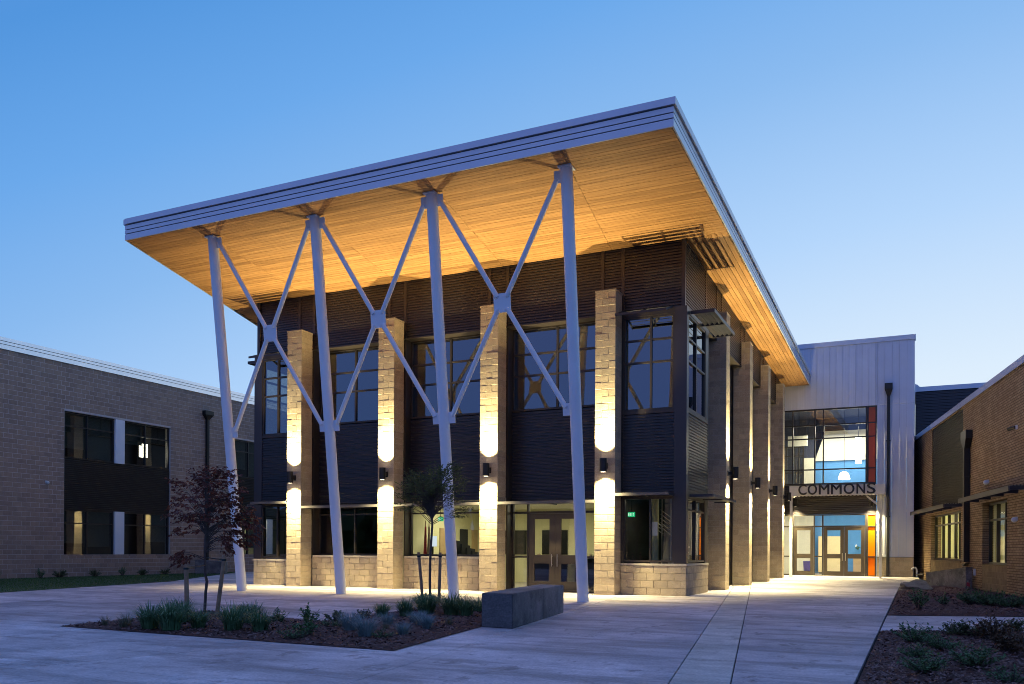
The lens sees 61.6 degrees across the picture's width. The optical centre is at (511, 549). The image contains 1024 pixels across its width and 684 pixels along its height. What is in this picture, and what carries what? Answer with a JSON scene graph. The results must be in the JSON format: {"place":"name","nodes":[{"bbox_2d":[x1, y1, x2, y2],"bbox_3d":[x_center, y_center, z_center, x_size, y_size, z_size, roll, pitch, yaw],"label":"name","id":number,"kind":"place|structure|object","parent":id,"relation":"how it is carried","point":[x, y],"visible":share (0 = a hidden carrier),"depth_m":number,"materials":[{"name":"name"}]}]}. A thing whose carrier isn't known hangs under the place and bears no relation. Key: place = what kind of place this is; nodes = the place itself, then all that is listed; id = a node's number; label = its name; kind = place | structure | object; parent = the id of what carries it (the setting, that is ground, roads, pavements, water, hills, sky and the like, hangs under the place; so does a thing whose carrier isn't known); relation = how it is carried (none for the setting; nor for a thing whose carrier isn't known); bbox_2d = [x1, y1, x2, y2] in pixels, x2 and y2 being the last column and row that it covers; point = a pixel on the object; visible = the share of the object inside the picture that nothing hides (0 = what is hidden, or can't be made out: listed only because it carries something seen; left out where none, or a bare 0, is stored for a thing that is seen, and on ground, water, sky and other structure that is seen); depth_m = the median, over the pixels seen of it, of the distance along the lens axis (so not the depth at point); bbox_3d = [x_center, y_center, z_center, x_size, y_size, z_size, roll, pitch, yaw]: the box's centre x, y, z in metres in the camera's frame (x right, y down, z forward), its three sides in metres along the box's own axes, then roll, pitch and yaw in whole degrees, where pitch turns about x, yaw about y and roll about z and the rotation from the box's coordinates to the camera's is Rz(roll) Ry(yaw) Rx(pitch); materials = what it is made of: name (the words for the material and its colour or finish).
{"place":"outdoors","nodes":[
{"label":"outdoors","id":0,"kind":"place"},
{"bbox_2d":[0,572,234,592],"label":"lawn","id":1,"kind":"structure","parent":0,"point":[90,578],"depth_m":32.54,"materials":[{"name":"plant"}]},
{"bbox_2d":[195,560,227,573],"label":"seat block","id":2,"kind":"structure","parent":1,"relation":"on","point":[212,567],"depth_m":44.00,"materials":[{"name":"grey concrete"}]},
{"bbox_2d":[0,572,918,683],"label":"plaza","id":3,"kind":"structure","parent":0,"point":[802,629],"depth_m":12.00,"materials":[{"name":"concrete"}]},
{"bbox_2d":[204,235,246,590],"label":"steel column","id":4,"kind":"structure","parent":3,"relation":"on","point":[221,345],"depth_m":25.80,"materials":[{"name":"metal"}]},
{"bbox_2d":[216,220,323,437],"bbox_3d":[-7.011,-6.280,24.965,3.485,5.810,0.801,0,0,25],"label":"cross brace","id":5,"kind":"object","parent":4,"relation":"attached to","point":[270,333],"visible":1,"depth_m":24.91,"materials":[{"name":"grey paint"}]},
{"bbox_2d":[63,606,481,650],"bbox_3d":[-3.113,1.261,16.035,7.210,0.058,7.770,0,0,25],"label":"planting bed","id":6,"kind":"object","parent":3,"relation":"in","point":[336,642],"visible":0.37,"depth_m":13.06,"materials":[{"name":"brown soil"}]},
{"bbox_2d":[121,598,162,628],"bbox_3d":[-5.705,1.012,13.543,1.049,0.471,1.045,0,0,8],"label":"grass clump","id":7,"kind":"object","parent":6,"relation":"on","point":[147,621],"visible":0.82,"depth_m":13.45,"materials":[{"name":"plant"}]},
{"bbox_2d":[138,597,197,630],"bbox_3d":[-5.261,0.980,13.370,1.164,0.537,1.124,0,0,-38],"label":"grass clump","id":8,"kind":"object","parent":6,"relation":"on","point":[170,617],"visible":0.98,"depth_m":13.22,"materials":[{"name":"plant"}]},
{"bbox_2d":[164,594,213,622],"bbox_3d":[-5.530,1.000,14.454,1.141,0.497,1.146,0,0,-11],"label":"grass clump","id":9,"kind":"object","parent":6,"relation":"on","point":[186,619],"visible":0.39,"depth_m":14.41,"materials":[{"name":"plant"}]},
{"bbox_2d":[183,565,205,616],"bbox_3d":[-5.859,0.802,15.939,0.103,1.062,1.265,0,0,-5],"label":"stake","id":10,"kind":"object","parent":6,"relation":"on","point":[186,581],"visible":0.79,"depth_m":15.33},
{"bbox_2d":[181,606,213,628],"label":"grass clump","id":11,"kind":"object","parent":6,"relation":"on","point":[199,620],"visible":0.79,"depth_m":13.49,"materials":[{"name":"plant"}]},
{"bbox_2d":[160,464,265,612],"bbox_3d":[-5.838,-0.196,16.552,1.867,2.961,1.387,0,0,25],"label":"young tree","id":12,"kind":"object","parent":6,"relation":"on","point":[205,519],"visible":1,"depth_m":16.55,"materials":[{"name":"red plant"}]},
{"bbox_2d":[205,555,225,615],"bbox_3d":[-5.655,0.724,16.209,0.864,1.229,0.179,0,0,45],"label":"stake","id":13,"kind":"object","parent":6,"relation":"on","point":[220,586],"visible":0.89,"depth_m":15.94,"materials":[{"name":"wood"}]},
{"bbox_2d":[207,600,256,630],"bbox_3d":[-4.303,1.008,13.277,1.099,0.493,1.095,0,0,-35],"label":"grass clump","id":14,"kind":"object","parent":6,"relation":"on","point":[229,623],"visible":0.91,"depth_m":13.18,"materials":[{"name":"plant"}]},
{"bbox_2d":[235,599,280,622],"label":"grass clump","id":15,"kind":"object","parent":6,"relation":"on","point":[260,611],"visible":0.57,"depth_m":14.36,"materials":[{"name":"plant"}]},
{"bbox_2d":[234,610,288,631],"bbox_3d":[-3.786,1.063,13.015,0.893,0.389,0.897,0,0,6],"label":"grass clump","id":16,"kind":"object","parent":6,"relation":"on","point":[258,622],"visible":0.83,"depth_m":12.95,"materials":[{"name":"plant"}]},
{"bbox_2d":[290,609,319,634],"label":"shrub","id":17,"kind":"object","parent":6,"relation":"on","point":[308,624],"visible":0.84,"depth_m":12.53,"materials":[{"name":"green plant"}]},
{"bbox_2d":[330,611,372,629],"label":"fescue tuft","id":18,"kind":"object","parent":6,"relation":"on","point":[348,626],"visible":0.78,"depth_m":13.16,"materials":[{"name":"plant"}]},
{"bbox_2d":[345,614,387,636],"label":"fescue tuft","id":19,"kind":"object","parent":6,"relation":"on","point":[365,629],"visible":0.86,"depth_m":12.26,"materials":[{"name":"plant"}]},
{"bbox_2d":[388,598,424,615],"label":"grass clump","id":20,"kind":"object","parent":6,"relation":"on","point":[403,608],"visible":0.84,"depth_m":16.00,"materials":[{"name":"plant"}]},
{"bbox_2d":[409,591,445,613],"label":"grass clump","id":21,"kind":"object","parent":6,"relation":"on","point":[429,605],"visible":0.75,"depth_m":16.49,"materials":[{"name":"plant"}]},
{"bbox_2d":[393,461,472,593],"bbox_3d":[-1.791,-0.356,19.297,1.570,3.331,1.462,0,0,-37],"label":"young tree","id":22,"kind":"object","parent":6,"relation":"on","point":[429,492],"visible":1,"depth_m":19.20,"materials":[{"name":"green plant"}]},
{"bbox_2d":[432,589,468,614],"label":"grass clump","id":23,"kind":"object","parent":6,"relation":"on","point":[449,608],"visible":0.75,"depth_m":16.35,"materials":[{"name":"plant"}]},
{"bbox_2d":[451,593,481,615],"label":"grass clump","id":24,"kind":"object","parent":6,"relation":"on","point":[464,610],"visible":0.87,"depth_m":16.12,"materials":[{"name":"plant"}]},
{"bbox_2d":[286,329,312,585],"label":"masonry pier","id":25,"kind":"structure","parent":3,"relation":"on","point":[299,489],"depth_m":30.06,"materials":[{"name":"beige stone"}]},
{"bbox_2d":[306,214,345,593],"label":"steel column","id":26,"kind":"structure","parent":3,"relation":"on","point":[326,386],"depth_m":24.29,"materials":[{"name":"metal"}]},
{"bbox_2d":[319,197,438,430],"bbox_3d":[-3.622,-6.263,23.372,3.485,5.810,0.801,0,0,25],"label":"cross brace","id":27,"kind":"object","parent":26,"relation":"attached to","point":[378,318],"visible":1,"depth_m":23.31,"materials":[{"name":"grey paint"}]},
{"bbox_2d":[377,317,404,588],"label":"masonry pier","id":28,"kind":"structure","parent":3,"relation":"on","point":[390,460],"depth_m":28.43,"materials":[{"name":"beige stone"}]},
{"bbox_2d":[423,190,458,597],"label":"steel column","id":29,"kind":"structure","parent":3,"relation":"on","point":[440,360],"depth_m":22.64,"materials":[{"name":"white metal"}]},
{"bbox_2d":[437,170,569,422],"bbox_3d":[-0.233,-6.246,21.778,3.485,5.810,0.801,0,0,25],"label":"cross brace","id":30,"kind":"object","parent":29,"relation":"attached to","point":[502,302],"visible":1,"depth_m":21.71,"materials":[{"name":"grey paint"}]},
{"bbox_2d":[123,96,810,595],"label":"hall building","id":31,"kind":"structure","parent":3,"relation":"on","point":[655,224],"depth_m":26.78,"materials":[{"name":"brown metal"}]},
{"bbox_2d":[262,358,286,435],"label":"window","id":32,"kind":"structure","parent":31,"relation":"in","point":[279,377],"depth_m":31.14,"materials":[{"name":"brown metal"}]},
{"bbox_2d":[262,505,286,557],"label":"window","id":33,"kind":"structure","parent":31,"relation":"in","point":[263,506],"depth_m":31.13,"materials":[{"name":"brown metal"}]},
{"bbox_2d":[300,504,377,508],"bbox_3d":[-5.707,-1.461,29.603,3.166,0.085,0.940,0,0,25],"label":"window canopy","id":34,"kind":"object","parent":31,"relation":"attached to","point":[344,506],"visible":0.77,"depth_m":29.36,"materials":[{"name":"grey metal"}]},
{"bbox_2d":[319,503,377,555],"bbox_3d":[-5.469,-0.697,30.117,3.074,1.810,0.122,0,0,25],"label":"window","id":35,"kind":"structure","parent":31,"relation":"in","point":[355,514],"depth_m":30.14,"materials":[{"name":"brown metal"}]},
{"bbox_2d":[320,346,378,424],"bbox_3d":[-5.441,-5.737,30.122,3.074,2.630,0.122,0,0,25],"label":"window","id":36,"kind":"structure","parent":31,"relation":"in","point":[356,390],"depth_m":30.13,"materials":[{"name":"brown metal"}]},
{"bbox_2d":[410,501,479,555],"bbox_3d":[-2.023,-0.680,28.496,3.074,1.810,0.122,0,0,25],"label":"window","id":37,"kind":"structure","parent":31,"relation":"in","point":[411,513],"depth_m":29.01,"materials":[{"name":"brown metal"}]},
{"bbox_2d":[411,334,479,419],"bbox_3d":[-1.995,-5.720,28.501,3.074,2.630,0.122,0,0,25],"label":"window","id":38,"kind":"structure","parent":31,"relation":"in","point":[451,361],"depth_m":28.52,"materials":[{"name":"brown metal"}]},
{"bbox_2d":[505,530,526,553],"bbox_3d":[0.109,-0.282,34.747,1.080,0.970,0.067,0,0,25],"label":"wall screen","id":39,"kind":"object","parent":31,"relation":"attached to","point":[520,541],"depth_m":34.59,"materials":[{"name":"glass"}]},
{"bbox_2d":[529,513,554,585],"bbox_3d":[0.952,0.075,27.037,0.890,2.400,0.126,0,0,25],"label":"door","id":40,"kind":"structure","parent":31,"relation":"in","point":[549,559],"depth_m":27.05,"materials":[{"name":"brown metal"}]},
{"bbox_2d":[497,500,593,504],"bbox_3d":[1.185,-1.427,26.362,3.166,0.085,0.940,0,0,25],"label":"window canopy","id":41,"kind":"object","parent":31,"relation":"attached to","point":[554,502],"visible":0.84,"depth_m":26.11,"materials":[{"name":"grey metal"}]},
{"bbox_2d":[512,321,595,411],"bbox_3d":[1.450,-5.702,26.880,3.074,2.630,0.122,0,0,25],"label":"window","id":42,"kind":"structure","parent":31,"relation":"in","point":[557,373],"depth_m":26.98,"materials":[{"name":"brown metal"}]},
{"bbox_2d":[542,530,567,554],"bbox_3d":[1.711,-0.274,33.993,1.080,0.970,0.067,0,0,25],"label":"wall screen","id":43,"kind":"object","parent":31,"relation":"attached to","point":[545,543],"depth_m":34.07,"materials":[{"name":"glass"}]},
{"bbox_2d":[555,513,576,590],"bbox_3d":[1.766,0.079,26.654,0.890,2.400,0.126,0,0,25],"label":"door","id":44,"kind":"structure","parent":31,"relation":"in","point":[560,559],"depth_m":26.78,"materials":[{"name":"brown metal"}]},
{"bbox_2d":[615,305,672,315],"bbox_3d":[3.838,-6.913,24.840,1.520,0.347,0.770,0,0,25],"label":"sunshade","id":45,"kind":"object","parent":31,"relation":"attached to","point":[642,310],"visible":1,"depth_m":24.58,"materials":[{"name":"metal"}]},
{"bbox_2d":[615,492,673,496],"bbox_3d":[3.847,-1.593,24.906,1.590,0.085,0.610,0,0,25],"label":"window canopy","id":46,"kind":"object","parent":31,"relation":"attached to","point":[642,494],"visible":1,"depth_m":24.65,"materials":[{"name":"grey metal"}]},
{"bbox_2d":[623,496,673,562],"bbox_3d":[4.023,-0.577,25.233,1.542,1.915,0.122,0,0,25],"label":"window","id":47,"kind":"structure","parent":31,"relation":"in","point":[628,498],"depth_m":25.18,"materials":[{"name":"brown metal"}]},
{"bbox_2d":[623,313,674,411],"bbox_3d":[4.049,-5.465,25.238,1.542,2.780,0.122,0,0,25],"label":"window","id":48,"kind":"structure","parent":31,"relation":"in","point":[650,317],"depth_m":25.21,"materials":[{"name":"brown metal"}]},
{"bbox_2d":[688,497,704,562],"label":"window","id":49,"kind":"structure","parent":31,"relation":"in","point":[702,512],"depth_m":25.86,"materials":[{"name":"brown metal"}]},
{"bbox_2d":[689,314,704,418],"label":"window","id":50,"kind":"structure","parent":31,"relation":"in","point":[696,326],"depth_m":25.87,"materials":[{"name":"brown metal"}]},
{"bbox_2d":[690,308,734,337],"bbox_3d":[6.187,-6.903,26.288,0.700,0.102,3.050,0,0,25],"label":"sunshade","id":51,"kind":"object","parent":31,"relation":"attached to","point":[713,321],"visible":1,"depth_m":26.12,"materials":[{"name":"metal"}]},
{"bbox_2d":[689,494,735,502],"bbox_3d":[6.243,-1.559,26.464,0.700,0.085,3.450,0,0,25],"label":"window canopy","id":52,"kind":"object","parent":31,"relation":"attached to","point":[715,498],"visible":1,"depth_m":26.20,"materials":[{"name":"grey metal"}]},
{"bbox_2d":[479,304,506,591],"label":"masonry pier","id":53,"kind":"structure","parent":3,"relation":"on","point":[492,517],"depth_m":26.81,"materials":[{"name":"beige stone"}]},
{"bbox_2d":[482,584,563,628],"bbox_3d":[0.294,1.028,16.233,0.592,0.578,4.047,0,0,16],"label":"concrete bench","id":54,"kind":"object","parent":3,"relation":"on","point":[511,608],"visible":1,"depth_m":14.85,"materials":[{"name":"concrete"}]},
{"bbox_2d":[557,163,588,601],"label":"steel column","id":55,"kind":"structure","parent":3,"relation":"on","point":[569,244],"depth_m":21.10,"materials":[{"name":"metal"}]},
{"bbox_2d":[594,289,622,594],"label":"masonry pier","id":56,"kind":"structure","parent":3,"relation":"on","point":[607,501],"depth_m":25.18,"materials":[{"name":"beige stone"}]},
{"bbox_2d":[707,311,730,589],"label":"masonry pier","id":57,"kind":"structure","parent":3,"relation":"on","point":[718,445],"depth_m":28.74,"materials":[{"name":"beige stone"}]},
{"bbox_2d":[732,341,752,585],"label":"masonry pier","id":58,"kind":"structure","parent":3,"relation":"on","point":[742,461],"depth_m":32.80,"materials":[{"name":"beige stone"}]},
{"bbox_2d":[752,365,770,581],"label":"masonry pier","id":59,"kind":"structure","parent":3,"relation":"on","point":[761,494],"depth_m":36.87,"materials":[{"name":"stone"}]},
{"bbox_2d":[769,383,784,577],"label":"masonry pier","id":60,"kind":"structure","parent":3,"relation":"on","point":[777,436],"depth_m":40.93,"materials":[{"name":"stone"}]},
{"bbox_2d":[788,484,885,577],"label":"entrance canopy","id":61,"kind":"object","parent":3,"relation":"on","point":[880,489],"visible":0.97,"depth_m":40.82,"materials":[{"name":"metal"}]},
{"bbox_2d":[798,483,875,494],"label":"letter sign","id":62,"kind":"object","parent":61,"relation":"attached to","point":[840,486],"visible":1,"depth_m":40.83,"materials":[{"name":"black metal"}]},
{"bbox_2d":[456,541,478,556],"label":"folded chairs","id":63,"kind":"object","parent":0,"point":[462,547],"visible":0.29,"depth_m":29.46,"materials":[{"name":"black"}]},
{"bbox_2d":[0,0,1023,403],"label":"sky","id":64,"kind":"structure","parent":0,"point":[867,156],"materials":[{"name":"blue"}]},
{"bbox_2d":[535,559,593,590],"bbox_3d":[2.012,0.812,28.114,2.700,1.010,0.750,0,0,25],"label":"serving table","id":65,"kind":"object","parent":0,"point":[568,572],"visible":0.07,"depth_m":27.85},
{"bbox_2d":[731,580,1023,683],"bbox_3d":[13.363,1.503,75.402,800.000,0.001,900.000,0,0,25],"label":"ground","id":66,"kind":"structure","parent":0,"point":[898,615],"depth_m":18.34,"materials":[{"name":"concrete"}]},
{"bbox_2d":[0,336,286,578],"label":"classroom building","id":67,"kind":"structure","parent":66,"relation":"on","point":[76,431],"depth_m":40.05,"materials":[{"name":"grey brick"}]},
{"bbox_2d":[64,509,113,554],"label":"window","id":68,"kind":"structure","parent":67,"relation":"in","point":[86,523],"depth_m":39.07,"materials":[{"name":"brown metal"}]},
{"bbox_2d":[64,411,113,462],"bbox_3d":[-19.273,-5.084,39.161,0.122,2.070,2.650,0,0,25],"label":"window","id":69,"kind":"structure","parent":67,"relation":"in","point":[86,428],"depth_m":39.08,"materials":[{"name":"brown metal"}]},
{"bbox_2d":[124,512,168,553],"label":"window","id":70,"kind":"structure","parent":67,"relation":"in","point":[144,514],"depth_m":42.09,"materials":[{"name":"brown metal"}]},
{"bbox_2d":[124,421,168,468],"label":"window","id":71,"kind":"structure","parent":67,"relation":"in","point":[144,437],"depth_m":42.00,"materials":[{"name":"brown metal"}]},
{"bbox_2d":[202,410,213,559],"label":"downspout","id":72,"kind":"object","parent":67,"relation":"attached to","point":[208,415],"visible":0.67,"depth_m":45.36,"materials":[{"name":"black metal"}]},
{"bbox_2d":[784,334,915,576],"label":"entrance building","id":73,"kind":"structure","parent":66,"relation":"on","point":[850,378],"depth_m":42.23,"materials":[{"name":"grey metal"}]},
{"bbox_2d":[784,446,803,483],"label":"inner window","id":74,"kind":"structure","parent":73,"relation":"in","point":[799,455],"depth_m":45.81,"materials":[{"name":"brown metal"}]},
{"bbox_2d":[794,527,812,574],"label":"door","id":75,"kind":"structure","parent":73,"relation":"in","point":[796,555],"depth_m":43.00,"materials":[{"name":"brown metal"}]},
{"bbox_2d":[784,406,866,485],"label":"window","id":76,"kind":"structure","parent":73,"relation":"in","point":[814,410],"depth_m":42.69,"materials":[{"name":"brown metal"}]},
{"bbox_2d":[818,536,839,573],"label":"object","id":77,"kind":"object","parent":73,"relation":"on","point":[833,547],"visible":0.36,"depth_m":46.28,"materials":[{"name":"metal"}]},
{"bbox_2d":[824,527,843,575],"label":"door","id":78,"kind":"structure","parent":73,"relation":"in","point":[826,573],"depth_m":42.36,"materials":[{"name":"brown metal"}]},
{"bbox_2d":[844,527,864,575],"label":"door","id":79,"kind":"structure","parent":73,"relation":"in","point":[847,556],"depth_m":41.99,"materials":[{"name":"brown metal"}]},
{"bbox_2d":[855,409,861,463],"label":"tube lamp","id":80,"kind":"object","parent":73,"relation":"hanging from","point":[858,448],"visible":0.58,"depth_m":43.50,"materials":[{"name":"white glass"}]},
{"bbox_2d":[885,383,892,575],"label":"downspout","id":81,"kind":"object","parent":73,"relation":"attached to","point":[888,388],"visible":1,"depth_m":41.21,"materials":[{"name":"black metal"}]},
{"bbox_2d":[925,567,972,588],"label":"planter wall","id":82,"kind":"structure","parent":66,"relation":"on","point":[959,577],"depth_m":31.91,"materials":[{"name":"grey concrete"}]},
{"bbox_2d":[915,382,985,435],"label":"dark wing","id":83,"kind":"structure","parent":66,"relation":"on","point":[933,404],"depth_m":43.27,"materials":[{"name":"metal"}]},
{"bbox_2d":[914,355,1023,596],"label":"brick building","id":84,"kind":"structure","parent":66,"relation":"on","point":[989,412],"depth_m":30.46,"materials":[{"name":"brown brick"}]},
{"bbox_2d":[910,503,961,515],"bbox_3d":[18.076,-1.697,36.806,0.670,0.180,7.700,0,0,16],"label":"window canopy","id":85,"kind":"object","parent":84,"relation":"attached to","point":[940,507],"visible":0.98,"depth_m":35.14,"materials":[{"name":"grey metal"}]},
{"bbox_2d":[935,511,960,560],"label":"window","id":86,"kind":"structure","parent":84,"relation":"in","point":[955,523],"depth_m":36.24,"materials":[{"name":"brown metal"}]},
{"bbox_2d":[960,430,972,565],"bbox_3d":[16.891,-1.873,31.957,0.234,5.010,1.075,0,0,16],"label":"downspout","id":87,"kind":"object","parent":84,"relation":"attached to","point":[966,436],"visible":1,"depth_m":31.75,"materials":[{"name":"black metal"}]},
{"bbox_2d":[958,484,1023,502],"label":"window canopy","id":88,"kind":"object","parent":84,"relation":"attached to","point":[1001,491],"visible":1,"depth_m":26.69,"materials":[{"name":"grey metal"}]},
{"bbox_2d":[989,500,1006,564],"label":"window","id":89,"kind":"structure","parent":84,"relation":"in","point":[998,519],"depth_m":28.89,"materials":[{"name":"brown metal"}]},
{"bbox_2d":[857,629,1023,683],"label":"planting bed","id":90,"kind":"object","parent":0,"point":[921,678],"visible":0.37,"depth_m":9.61,"materials":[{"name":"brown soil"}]},
{"bbox_2d":[896,642,932,657],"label":"shrub","id":91,"kind":"object","parent":90,"relation":"on","point":[915,654],"visible":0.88,"depth_m":10.31,"materials":[{"name":"green plant"}]},
{"bbox_2d":[891,620,938,641],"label":"shrub","id":92,"kind":"object","parent":90,"relation":"on","point":[914,636],"visible":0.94,"depth_m":12.04,"materials":[{"name":"green plant"}]},
{"bbox_2d":[896,650,948,673],"bbox_3d":[4.333,1.179,9.042,0.558,0.254,0.485,0,0,37],"label":"shrub","id":93,"kind":"object","parent":90,"relation":"on","point":[928,667],"visible":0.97,"depth_m":8.97,"materials":[{"name":"green plant"}]},
{"bbox_2d":[920,633,963,650],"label":"shrub","id":94,"kind":"object","parent":90,"relation":"on","point":[941,643],"visible":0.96,"depth_m":11.09,"materials":[{"name":"green plant"}]},
{"bbox_2d":[952,618,984,635],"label":"shrub","id":95,"kind":"object","parent":90,"relation":"on","point":[966,627],"visible":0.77,"depth_m":12.80,"materials":[{"name":"green plant"}]},
{"bbox_2d":[948,642,1005,667],"bbox_3d":[5.121,1.160,9.456,0.575,0.302,0.663,0,0,33],"label":"shrub","id":96,"kind":"object","parent":90,"relation":"on","point":[973,661],"visible":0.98,"depth_m":9.37,"materials":[{"name":"green plant"}]},
{"bbox_2d":[967,611,1020,639],"bbox_3d":[6.916,1.105,12.326,0.605,0.438,0.690,0,0,-30],"label":"shrub","id":97,"kind":"object","parent":90,"relation":"on","point":[990,626],"visible":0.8,"depth_m":12.28,"materials":[{"name":"green plant"}]},
{"bbox_2d":[982,626,1023,651],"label":"shrub","id":98,"kind":"object","parent":90,"relation":"on","point":[1001,642],"visible":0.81,"depth_m":10.84,"materials":[{"name":"green plant"}]},
{"bbox_2d":[983,664,1023,683],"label":"shrub","id":99,"kind":"object","parent":90,"relation":"on","point":[1004,677],"visible":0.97,"depth_m":8.38,"materials":[{"name":"green plant"}]},
{"bbox_2d":[880,616,1023,631],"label":"side path","id":100,"kind":"structure","parent":0,"point":[893,622],"depth_m":16.22,"materials":[{"name":"concrete"}]},
{"bbox_2d":[888,586,1023,615],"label":"planting bed","id":101,"kind":"object","parent":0,"point":[956,613],"visible":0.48,"depth_m":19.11,"materials":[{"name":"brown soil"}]},
{"bbox_2d":[898,579,932,590],"bbox_3d":[13.841,1.224,29.429,1.111,0.407,1.888,0,0,25],"label":"boulder","id":102,"kind":"object","parent":101,"relation":"on","point":[920,584],"visible":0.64,"depth_m":28.90,"materials":[{"name":"stone"}]},
{"bbox_2d":[907,587,930,607],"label":"shrub","id":103,"kind":"object","parent":101,"relation":"on","point":[917,598],"visible":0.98,"depth_m":19.14,"materials":[{"name":"green plant"}]},
{"bbox_2d":[955,588,989,603],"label":"shrub","id":104,"kind":"object","parent":101,"relation":"on","point":[964,599],"visible":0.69,"depth_m":20.88,"materials":[{"name":"green plant"}]},
{"bbox_2d":[969,588,1011,605],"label":"shrub","id":105,"kind":"object","parent":101,"relation":"on","point":[983,600],"visible":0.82,"depth_m":20.21,"materials":[{"name":"green plant"}]},
{"bbox_2d":[990,592,1023,607],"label":"shrub","id":106,"kind":"object","parent":101,"relation":"on","point":[1014,603],"visible":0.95,"depth_m":19.54,"materials":[{"name":"green plant"}]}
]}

